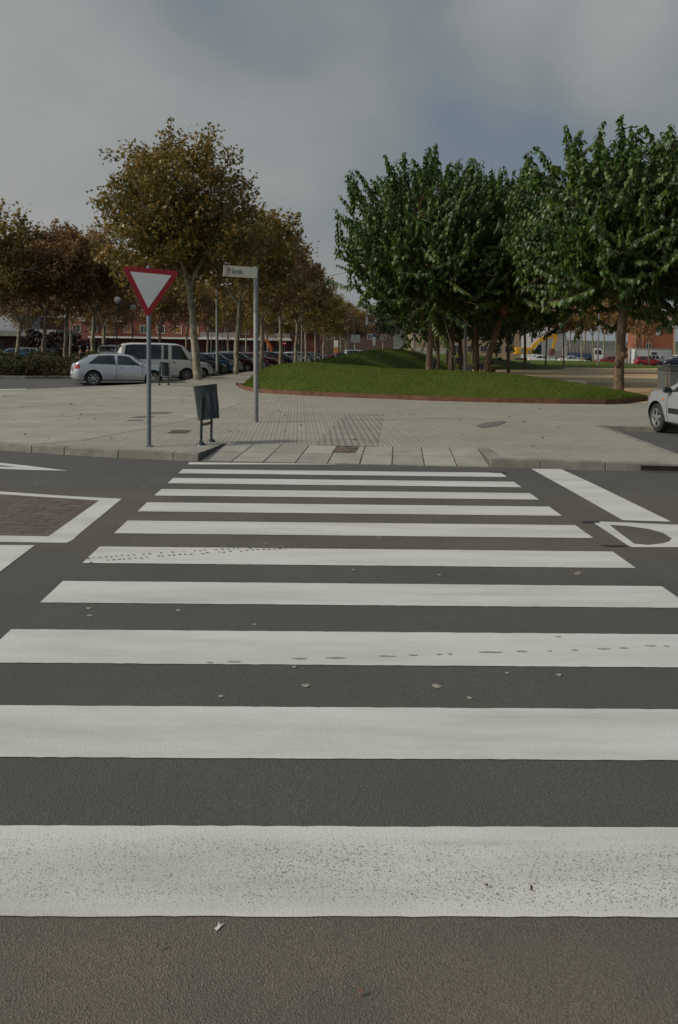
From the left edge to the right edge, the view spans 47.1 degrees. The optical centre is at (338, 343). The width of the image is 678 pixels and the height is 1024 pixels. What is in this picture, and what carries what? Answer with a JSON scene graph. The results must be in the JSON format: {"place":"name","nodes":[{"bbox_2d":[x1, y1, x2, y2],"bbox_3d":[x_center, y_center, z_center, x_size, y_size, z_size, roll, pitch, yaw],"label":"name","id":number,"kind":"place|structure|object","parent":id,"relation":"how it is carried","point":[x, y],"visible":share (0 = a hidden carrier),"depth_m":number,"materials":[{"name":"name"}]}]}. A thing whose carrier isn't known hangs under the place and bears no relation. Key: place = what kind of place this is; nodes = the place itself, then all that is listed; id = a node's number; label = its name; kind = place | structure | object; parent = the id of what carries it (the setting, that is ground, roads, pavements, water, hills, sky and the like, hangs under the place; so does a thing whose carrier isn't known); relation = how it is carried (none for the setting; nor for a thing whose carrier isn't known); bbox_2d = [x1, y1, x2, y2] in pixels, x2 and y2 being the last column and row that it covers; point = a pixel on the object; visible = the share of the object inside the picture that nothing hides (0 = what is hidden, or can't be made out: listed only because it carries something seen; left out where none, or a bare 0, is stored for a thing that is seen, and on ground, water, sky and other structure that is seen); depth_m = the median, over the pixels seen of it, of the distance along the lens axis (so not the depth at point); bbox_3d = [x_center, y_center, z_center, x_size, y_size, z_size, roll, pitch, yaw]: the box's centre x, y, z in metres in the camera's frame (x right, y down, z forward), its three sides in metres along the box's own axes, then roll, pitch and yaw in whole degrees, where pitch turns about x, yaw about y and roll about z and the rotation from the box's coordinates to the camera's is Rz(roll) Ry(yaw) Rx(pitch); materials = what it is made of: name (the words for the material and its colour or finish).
{"place":"outdoors","nodes":[
{"label":"outdoors","id":0,"kind":"place"},
{"bbox_2d":[0,386,241,443],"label":"plain pavement","id":1,"kind":"structure","parent":0,"point":[111,410],"depth_m":19.25,"materials":[{"name":"concrete"}]},
{"bbox_2d":[0,369,677,1023],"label":"road","id":2,"kind":"structure","parent":0,"point":[396,969],"depth_m":3.31,"materials":[{"name":"grey asphalt"}]},
{"bbox_2d":[0,545,33,570],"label":"lane stripe","id":3,"kind":"object","parent":2,"relation":"on","point":[9,554],"visible":1,"depth_m":6.65,"materials":[{"name":"paint"}]},
{"bbox_2d":[0,330,36,350],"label":"hall","id":4,"kind":"structure","parent":2,"relation":"on","point":[8,339],"depth_m":104.91,"materials":[{"name":"concrete"}]},
{"bbox_2d":[1,295,57,335],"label":"plane tree","id":5,"kind":"object","parent":2,"relation":"on","point":[27,317],"visible":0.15,"depth_m":91.59,"materials":[{"name":"brown plant"}]},
{"bbox_2d":[0,230,61,354],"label":"plane tree","id":6,"kind":"object","parent":2,"relation":"on","point":[29,309],"visible":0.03,"depth_m":61.93,"materials":[{"name":"orange plant"}]},
{"bbox_2d":[1,375,62,378],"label":"planted island","id":7,"kind":"structure","parent":2,"relation":"on","point":[32,375],"depth_m":41.71,"materials":[{"name":"concrete"}]},
{"bbox_2d":[0,197,68,308],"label":"plane tree","id":8,"kind":"object","parent":7,"relation":"on","point":[9,272],"visible":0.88,"depth_m":49.30,"materials":[{"name":"brown plant"}]},
{"bbox_2d":[0,354,81,375],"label":"hedge","id":9,"kind":"object","parent":7,"relation":"on","point":[52,365],"visible":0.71,"depth_m":41.54,"materials":[{"name":"green plant"}]},
{"bbox_2d":[0,349,99,360],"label":"hedge","id":10,"kind":"object","parent":7,"relation":"on","point":[19,356],"visible":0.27,"depth_m":47.64,"materials":[{"name":"green plant"}]},
{"bbox_2d":[0,226,101,356],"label":"plane tree","id":11,"kind":"object","parent":7,"relation":"on","point":[75,288],"visible":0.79,"depth_m":50.87,"materials":[{"name":"orange plant"}]},
{"bbox_2d":[0,463,66,470],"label":"chevron line","id":12,"kind":"object","parent":2,"relation":"on","point":[20,467],"visible":1,"depth_m":11.05,"materials":[{"name":"paint"}]},
{"bbox_2d":[0,376,72,378],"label":"kerb","id":13,"kind":"structure","parent":2,"relation":"on","point":[31,377],"depth_m":40.15,"materials":[{"name":"concrete"}]},
{"bbox_2d":[0,494,98,535],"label":"paved island","id":14,"kind":"structure","parent":2,"relation":"on","point":[20,515],"depth_m":8.17,"materials":[{"name":"red brick"}]},
{"bbox_2d":[20,329,82,348],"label":"purple bush","id":15,"kind":"object","parent":2,"relation":"on","point":[27,341],"visible":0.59,"depth_m":90.94,"materials":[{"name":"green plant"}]},
{"bbox_2d":[0,491,120,542],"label":"island border","id":16,"kind":"object","parent":2,"relation":"on","point":[73,528],"visible":1,"depth_m":7.79,"materials":[{"name":"paint"}]},
{"bbox_2d":[33,298,101,356],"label":"plane tree","id":17,"kind":"object","parent":2,"relation":"on","point":[73,314],"visible":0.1,"depth_m":77.88,"materials":[{"name":"brown plant"}]},
{"bbox_2d":[16,217,134,356],"bbox_3d":[-18.949,-3.282,53.927,7.351,10.919,7.757,1,0,30],"label":"plane tree","id":18,"kind":"object","parent":2,"relation":"on","point":[88,244],"visible":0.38,"depth_m":53.47,"materials":[{"name":"orange plant"}]},
{"bbox_2d":[57,336,113,356],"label":"purple bush","id":19,"kind":"object","parent":2,"relation":"on","point":[76,345],"visible":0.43,"depth_m":89.10,"materials":[{"name":"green plant"}]},
{"bbox_2d":[50,223,136,350],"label":"plane tree","id":20,"kind":"object","parent":2,"relation":"on","point":[94,310],"visible":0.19,"depth_m":57.66,"materials":[{"name":"orange plant"}]},
{"bbox_2d":[0,442,197,460],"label":"kerb","id":21,"kind":"structure","parent":2,"relation":"on","point":[108,452],"depth_m":12.21,"materials":[{"name":"concrete"}]},
{"bbox_2d":[69,287,131,339],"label":"plane tree","id":22,"kind":"object","parent":2,"relation":"on","point":[125,323],"visible":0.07,"depth_m":83.95,"materials":[{"name":"brown plant"}]},
{"bbox_2d":[72,247,141,344],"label":"plane tree","id":23,"kind":"object","parent":2,"relation":"on","point":[121,306],"visible":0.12,"depth_m":69.59,"materials":[{"name":"orange plant"}]},
{"bbox_2d":[72,353,170,385],"bbox_3d":[-9.799,1.150,35.180,4.230,1.420,2.048,1,0,-17],"label":"parked car","id":24,"kind":"object","parent":2,"relation":"on","point":[93,369],"visible":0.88,"depth_m":34.29,"materials":[{"name":"silver metal"}]},
{"bbox_2d":[116,343,201,379],"bbox_3d":[-9.422,0.937,40.748,4.380,1.950,1.981,1,0,-21],"label":"minibus","id":25,"kind":"object","parent":2,"relation":"on","point":[177,357],"visible":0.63,"depth_m":40.16,"materials":[{"name":"white paint"}]},
{"bbox_2d":[124,344,160,358],"bbox_3d":[-10.025,0.419,39.712,1.893,0.747,0.084,1,0,-21],"label":"side window","id":26,"kind":"structure","parent":25,"relation":"in","point":[138,351],"depth_m":39.70,"materials":[{"name":"black glass"}]},
{"bbox_2d":[172,345,188,359],"bbox_3d":[-8.228,0.470,40.401,0.914,0.767,0.084,1,0,-21],"label":"side window","id":27,"kind":"structure","parent":25,"relation":"in","point":[177,352],"depth_m":40.35,"materials":[{"name":"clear glass"}]},
{"bbox_2d":[129,284,201,342],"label":"plane tree","id":28,"kind":"object","parent":2,"relation":"on","point":[171,302],"visible":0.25,"depth_m":79.04,"materials":[{"name":"brown plant"}]},
{"bbox_2d":[183,442,225,459],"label":"kerb","id":29,"kind":"structure","parent":2,"relation":"on","point":[203,448],"depth_m":12.50,"materials":[{"name":"concrete"}]},
{"bbox_2d":[174,282,235,352],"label":"plane tree","id":30,"kind":"object","parent":2,"relation":"on","point":[207,323],"visible":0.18,"depth_m":99.17,"materials":[{"name":"brown plant"}]},
{"bbox_2d":[190,353,227,375],"bbox_3d":[-9.086,1.266,47.598,4.430,1.420,2.008,1,0,-25],"label":"parked car","id":31,"kind":"object","parent":2,"relation":"on","point":[223,368],"visible":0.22,"depth_m":47.45,"materials":[{"name":"metal"}]},
{"bbox_2d":[198,290,248,350],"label":"plane tree","id":32,"kind":"object","parent":2,"relation":"on","point":[233,325],"visible":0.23,"depth_m":111.48,"materials":[{"name":"brown plant"}]},
{"bbox_2d":[211,352,252,371],"bbox_3d":[-8.236,1.348,57.048,4.180,1.440,1.985,1,0,-27],"label":"parked car","id":33,"kind":"object","parent":2,"relation":"on","point":[247,365],"visible":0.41,"depth_m":56.81,"materials":[{"name":"black paint"}]},
{"bbox_2d":[242,303,293,350],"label":"plane tree","id":34,"kind":"object","parent":2,"relation":"on","point":[250,322],"visible":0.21,"depth_m":107.46,"materials":[{"name":"brown plant"}]},
{"bbox_2d":[0,825,677,916],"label":"crosswalk stripe","id":35,"kind":"object","parent":2,"relation":"on","point":[176,870],"visible":1,"depth_m":2.69,"materials":[{"name":"paint"}]},
{"bbox_2d":[0,705,677,759],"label":"crosswalk stripe","id":36,"kind":"object","parent":2,"relation":"on","point":[311,732],"visible":1,"depth_m":3.65,"materials":[{"name":"paint"}]},
{"bbox_2d":[0,629,677,666],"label":"crosswalk stripe","id":37,"kind":"object","parent":2,"relation":"on","point":[153,646],"visible":1,"depth_m":4.67,"materials":[{"name":"paint"}]},
{"bbox_2d":[179,469,505,476],"bbox_3d":[0.054,1.827,11.001,4.576,0.001,0.354,1,0,-1],"label":"crosswalk stripe","id":38,"kind":"object","parent":2,"relation":"on","point":[304,472],"visible":1,"depth_m":11.00,"materials":[{"name":"paint"}]},
{"bbox_2d":[168,478,520,486],"bbox_3d":[0.075,1.827,10.250,4.576,0.001,0.404,1,0,-1],"label":"crosswalk stripe","id":39,"kind":"object","parent":2,"relation":"on","point":[342,482],"visible":1,"depth_m":10.24,"materials":[{"name":"paint"}]},
{"bbox_2d":[155,489,538,499],"bbox_3d":[0.097,1.828,9.450,4.576,0.001,0.412,1,0,-1],"label":"crosswalk stripe","id":40,"kind":"object","parent":2,"relation":"on","point":[343,494],"visible":1,"depth_m":9.44,"materials":[{"name":"paint"}]},
{"bbox_2d":[200,443,495,467],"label":"dropped kerb","id":41,"kind":"structure","parent":2,"relation":"on","point":[364,455],"depth_m":12.32,"materials":[{"name":"concrete"}]},
{"bbox_2d":[138,502,561,515],"bbox_3d":[0.120,1.828,8.614,4.576,0.001,0.478,1,0,-1],"label":"crosswalk stripe","id":42,"kind":"object","parent":2,"relation":"on","point":[347,508],"visible":1,"depth_m":8.60,"materials":[{"name":"paint"}]},
{"bbox_2d":[115,520,592,537],"bbox_3d":[0.146,1.828,7.681,4.576,0.001,0.533,1,0,-1],"label":"crosswalk stripe","id":43,"kind":"object","parent":2,"relation":"on","point":[351,529],"visible":1,"depth_m":7.67,"materials":[{"name":"paint"}]},
{"bbox_2d":[83,547,634,567],"bbox_3d":[0.174,1.829,6.677,4.576,0.001,0.518,1,0,-1],"label":"crosswalk stripe","id":44,"kind":"object","parent":2,"relation":"on","point":[418,557],"visible":1,"depth_m":6.66,"materials":[{"name":"paint"}]},
{"bbox_2d":[41,581,677,607],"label":"crosswalk stripe","id":45,"kind":"object","parent":2,"relation":"on","point":[350,594],"visible":1,"depth_m":5.68,"materials":[{"name":"paint"}]},
{"bbox_2d":[490,457,640,470],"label":"kerb","id":46,"kind":"structure","parent":2,"relation":"on","point":[533,463],"depth_m":11.65,"materials":[{"name":"concrete"}]},
{"bbox_2d":[532,469,670,521],"bbox_3d":[3.182,1.872,9.918,0.495,0.001,3.439,1,0,-3],"label":"stop line","id":47,"kind":"object","parent":2,"relation":"on","point":[616,505],"visible":1,"depth_m":9.48,"materials":[{"name":"paint"}]},
{"bbox_2d":[595,425,676,453],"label":"kerb","id":48,"kind":"structure","parent":2,"relation":"on","point":[642,442],"depth_m":14.34,"materials":[{"name":"concrete"}]},
{"bbox_2d":[595,521,677,546],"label":"painted symbol","id":49,"kind":"object","parent":2,"relation":"on","point":[670,530],"visible":1,"depth_m":7.81,"materials":[{"name":"paint"}]},
{"bbox_2d":[601,425,677,431],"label":"kerb","id":50,"kind":"structure","parent":2,"relation":"on","point":[623,428],"depth_m":17.16,"materials":[{"name":"concrete"}]},
{"bbox_2d":[633,356,660,365],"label":"parked car","id":51,"kind":"object","parent":2,"relation":"on","point":[642,360],"visible":0.85,"depth_m":117.22,"materials":[{"name":"red paint"}]},
{"bbox_2d":[647,383,677,431],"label":"parked car","id":52,"kind":"object","parent":2,"relation":"on","point":[662,410],"visible":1,"depth_m":16.81,"materials":[{"name":"white metal"}]},
{"bbox_2d":[0,370,677,469],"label":"pavement","id":53,"kind":"structure","parent":0,"point":[564,431],"depth_m":16.36,"materials":[{"name":"concrete"}]},
{"bbox_2d":[123,266,177,446],"bbox_3d":[-3.068,0.201,12.602,0.862,2.931,0.148,1,0,-19],"label":"yield sign","id":54,"kind":"object","parent":53,"relation":"on","point":[150,286],"visible":1,"depth_m":12.56,"materials":[{"name":"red metal"}]},
{"bbox_2d":[77,117,270,379],"bbox_3d":[-7.708,-4.618,39.602,8.872,13.440,9.365,1,0,0],"label":"plane tree","id":55,"kind":"object","parent":53,"relation":"on","point":[171,229],"visible":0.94,"depth_m":37.43,"materials":[{"name":"green plant"}]},
{"bbox_2d":[193,384,219,445],"bbox_3d":[-2.218,1.173,13.047,0.461,1.009,0.484,1,0,-29],"label":"litter bin","id":56,"kind":"object","parent":53,"relation":"on","point":[206,402],"visible":1,"depth_m":12.88,"materials":[{"name":"grey metal"}]},
{"bbox_2d":[216,284,228,374],"bbox_3d":[-6.888,-0.838,45.953,0.858,5.428,0.306,1,0,-15],"label":"lamp post","id":57,"kind":"object","parent":53,"relation":"on","point":[217,354],"visible":0.77,"depth_m":45.82,"materials":[{"name":"metal"}]},
{"bbox_2d":[171,194,309,374],"bbox_3d":[-6.082,-3.679,48.563,8.695,11.798,8.661,1,0,0],"label":"plane tree","id":58,"kind":"object","parent":53,"relation":"on","point":[276,231],"visible":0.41,"depth_m":47.20,"materials":[{"name":"brown plant"}]},
{"bbox_2d":[223,265,257,421],"bbox_3d":[-2.114,0.011,16.781,0.812,3.370,0.149,1,0,-15],"label":"street name sign","id":59,"kind":"object","parent":53,"relation":"on","point":[240,271],"visible":1,"depth_m":16.82,"materials":[{"name":"metal"}]},
{"bbox_2d":[201,209,327,370],"bbox_3d":[-5.423,-3.759,56.523,9.443,12.106,8.671,1,0,-39],"label":"plane tree","id":60,"kind":"object","parent":53,"relation":"on","point":[283,294],"visible":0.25,"depth_m":56.20,"materials":[{"name":"brown plant"}]},
{"bbox_2d":[235,233,331,363],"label":"plane tree","id":61,"kind":"object","parent":53,"relation":"on","point":[312,272],"visible":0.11,"depth_m":65.84,"materials":[{"name":"brown plant"}]},
{"bbox_2d":[258,258,336,361],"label":"plane tree","id":62,"kind":"object","parent":53,"relation":"on","point":[309,306],"visible":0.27,"depth_m":74.51,"materials":[{"name":"brown plant"}]},
{"bbox_2d":[274,259,345,361],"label":"plane tree","id":63,"kind":"object","parent":53,"relation":"on","point":[314,321],"visible":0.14,"depth_m":83.80,"materials":[{"name":"brown plant"}]},
{"bbox_2d":[285,286,344,359],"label":"plane tree","id":64,"kind":"object","parent":53,"relation":"on","point":[334,305],"visible":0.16,"depth_m":92.86,"materials":[{"name":"brown plant"}]},
{"bbox_2d":[305,289,351,358],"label":"plane tree","id":65,"kind":"object","parent":53,"relation":"on","point":[342,312],"visible":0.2,"depth_m":101.44,"materials":[{"name":"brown plant"}]},
{"bbox_2d":[316,293,357,354],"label":"plane tree","id":66,"kind":"object","parent":53,"relation":"on","point":[339,334],"visible":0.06,"depth_m":110.89,"materials":[{"name":"brown plant"}]},
{"bbox_2d":[315,414,382,445],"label":"ridged paving","id":67,"kind":"structure","parent":53,"relation":"on","point":[363,429],"depth_m":15.16,"materials":[{"name":"concrete"}]},
{"bbox_2d":[237,382,646,403],"bbox_3d":[2.007,1.797,28.001,16.541,0.264,4.806,1,0,26],"label":"steel edging","id":68,"kind":"object","parent":53,"relation":"on","point":[482,399],"visible":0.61,"depth_m":25.03,"materials":[{"name":"metal"}]},
{"bbox_2d":[638,461,677,472],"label":"storm drain","id":69,"kind":"object","parent":53,"relation":"in","point":[659,467],"visible":0.95,"depth_m":11.53,"materials":[{"name":"concrete"}]},
{"bbox_2d":[657,364,677,389],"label":"waste container","id":70,"kind":"object","parent":53,"relation":"on","point":[667,375],"visible":0.52,"depth_m":22.09,"materials":[{"name":"grey plastic"}]},
{"bbox_2d":[0,0,677,341],"label":"sky","id":71,"kind":"structure","parent":0,"point":[312,93],"materials":[{"name":"grey"}]},
{"bbox_2d":[246,348,458,380],"bbox_3d":[4.979,1.503,65.250,22.000,2.152,63.500,1,0,0],"label":"grass mound","id":72,"kind":"object","parent":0,"point":[383,365],"depth_m":50.47,"materials":[{"name":"green plant"}]},
{"bbox_2d":[320,325,393,354],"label":"terrace","id":73,"kind":"structure","parent":0,"point":[365,343],"depth_m":230.00,"materials":[{"name":"brick"}]},
{"bbox_2d":[235,361,647,398],"bbox_3d":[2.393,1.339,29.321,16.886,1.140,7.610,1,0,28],"label":"grass","id":74,"kind":"structure","parent":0,"point":[612,392],"depth_m":27.09,"materials":[{"name":"green plant"}]},
{"bbox_2d":[324,347,677,365],"bbox_3d":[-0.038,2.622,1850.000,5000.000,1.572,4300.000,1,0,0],"label":"ground","id":75,"kind":"structure","parent":0,"point":[609,352],"depth_m":450.31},
{"bbox_2d":[0,310,40,330],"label":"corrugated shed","id":76,"kind":"structure","parent":75,"relation":"on","point":[8,323],"depth_m":117.00,"materials":[{"name":"metal"}]},
{"bbox_2d":[155,276,218,348],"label":"plane tree","id":77,"kind":"object","parent":75,"relation":"on","point":[203,314],"visible":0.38,"depth_m":88.81,"materials":[{"name":"brown plant"}]},
{"bbox_2d":[68,292,319,353],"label":"brick apartment block","id":78,"kind":"structure","parent":75,"relation":"on","point":[139,335],"depth_m":149.98,"materials":[{"name":"red brick"}]},
{"bbox_2d":[348,304,377,349],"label":"plane tree","id":79,"kind":"object","parent":75,"relation":"on","point":[371,317],"visible":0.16,"depth_m":179.20,"materials":[{"name":"brown plant"}]},
{"bbox_2d":[366,310,398,348],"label":"plane tree","id":80,"kind":"object","parent":75,"relation":"on","point":[382,328],"visible":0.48,"depth_m":198.13,"materials":[{"name":"green plant"}]},
{"bbox_2d":[407,326,518,359],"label":"beige building","id":81,"kind":"structure","parent":75,"relation":"on","point":[483,349],"depth_m":140.00,"materials":[{"name":"concrete"}]},
{"bbox_2d":[513,334,557,359],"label":"excavator","id":82,"kind":"object","parent":75,"relation":"on","point":[535,347],"visible":0.71,"depth_m":131.50,"materials":[{"name":"metal"}]},
{"bbox_2d":[521,329,566,359],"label":"grey warehouse","id":83,"kind":"structure","parent":75,"relation":"on","point":[558,349],"depth_m":165.00,"materials":[{"name":"concrete"}]},
{"bbox_2d":[562,347,603,360],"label":"tip lorry","id":84,"kind":"object","parent":75,"relation":"on","point":[576,352],"visible":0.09,"depth_m":121.83,"materials":[{"name":"white metal"}]},
{"bbox_2d":[606,310,642,336],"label":"plane tree","id":85,"kind":"object","parent":75,"relation":"on","point":[629,324],"visible":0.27,"depth_m":116.99,"materials":[{"name":"orange plant"}]},
{"bbox_2d":[628,348,671,363],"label":"site cabin","id":86,"kind":"object","parent":75,"relation":"on","point":[663,353],"visible":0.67,"depth_m":140.00,"materials":[{"name":"metal"}]},
{"bbox_2d":[393,332,677,350],"bbox_3d":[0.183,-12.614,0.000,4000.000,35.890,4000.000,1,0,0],"label":"hills","id":87,"kind":"structure","parent":0,"point":[609,345],"depth_m":1122.62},
{"bbox_2d":[433,353,657,368],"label":"grass mound","id":88,"kind":"object","parent":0,"point":[539,364],"depth_m":88.94,"materials":[{"name":"green plant"}]},
{"bbox_2d":[472,368,657,402],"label":"dirt square","id":89,"kind":"structure","parent":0,"point":[641,380],"depth_m":55.91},
{"bbox_2d":[378,301,473,369],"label":"mulberry tree","id":90,"kind":"object","parent":89,"relation":"on","point":[413,329],"visible":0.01,"depth_m":56.85,"materials":[{"name":"green plant"}]},
{"bbox_2d":[325,143,534,369],"bbox_3d":[4.427,-3.569,38.020,10.280,11.678,9.821,1,0,0],"label":"mulberry tree","id":91,"kind":"object","parent":89,"relation":"on","point":[398,213],"visible":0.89,"depth_m":35.68,"materials":[{"name":"green plant"}]},
{"bbox_2d":[388,247,512,370],"bbox_3d":[7.056,-2.751,47.130,8.817,10.257,9.057,1,0,33],"label":"mulberry tree","id":92,"kind":"object","parent":89,"relation":"on","point":[451,354],"visible":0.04,"depth_m":46.92,"materials":[{"name":"green plant"}]},
{"bbox_2d":[420,324,506,369],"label":"mulberry tree","id":93,"kind":"object","parent":89,"relation":"on","point":[458,333],"visible":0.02,"depth_m":59.85,"materials":[{"name":"green plant"}]},
{"bbox_2d":[415,207,522,370],"bbox_3d":[7.846,-3.358,43.971,9.625,11.444,10.074,1,0,-30],"label":"mulberry tree","id":94,"kind":"object","parent":89,"relation":"on","point":[502,333],"visible":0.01,"depth_m":43.89,"materials":[{"name":"green plant"}]},
{"bbox_2d":[442,325,510,362],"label":"mulberry tree","id":95,"kind":"object","parent":89,"relation":"on","point":[472,350],"visible":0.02,"depth_m":77.39,"materials":[{"name":"green plant"}]},
{"bbox_2d":[407,157,603,371],"bbox_3d":[8.477,-3.285,38.779,10.374,11.237,10.209,1,0,0],"label":"mulberry tree","id":96,"kind":"object","parent":89,"relation":"on","point":[528,306],"visible":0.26,"depth_m":36.34,"materials":[{"name":"green plant"}]},
{"bbox_2d":[520,312,567,367],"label":"plane tree","id":97,"kind":"object","parent":89,"relation":"on","point":[552,327],"visible":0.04,"depth_m":77.91,"materials":[{"name":"brown plant"}]},
{"bbox_2d":[549,306,587,367],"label":"plane tree","id":98,"kind":"object","parent":89,"relation":"on","point":[569,326],"visible":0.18,"depth_m":83.93,"materials":[{"name":"orange plant"}]},
{"bbox_2d":[501,114,677,389],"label":"mulberry tree","id":99,"kind":"object","parent":89,"relation":"on","point":[606,254],"visible":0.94,"depth_m":27.32,"materials":[{"name":"green plant"}]},
{"bbox_2d":[572,302,617,360],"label":"plane tree","id":100,"kind":"object","parent":89,"relation":"on","point":[602,317],"visible":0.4,"depth_m":97.74,"materials":[{"name":"brown plant"}]},
{"bbox_2d":[630,315,664,364],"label":"plane tree","id":101,"kind":"object","parent":89,"relation":"on","point":[646,331],"visible":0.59,"depth_m":111.55,"materials":[{"name":"orange plant"}]},
{"bbox_2d":[629,124,677,331],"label":"mulberry tree","id":102,"kind":"object","parent":89,"relation":"on","point":[671,145],"visible":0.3,"depth_m":26.26,"materials":[{"name":"green plant"}]},
{"bbox_2d":[627,323,677,361],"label":"brick house","id":103,"kind":"structure","parent":0,"point":[663,341],"depth_m":160.00,"materials":[{"name":"orange brick"}]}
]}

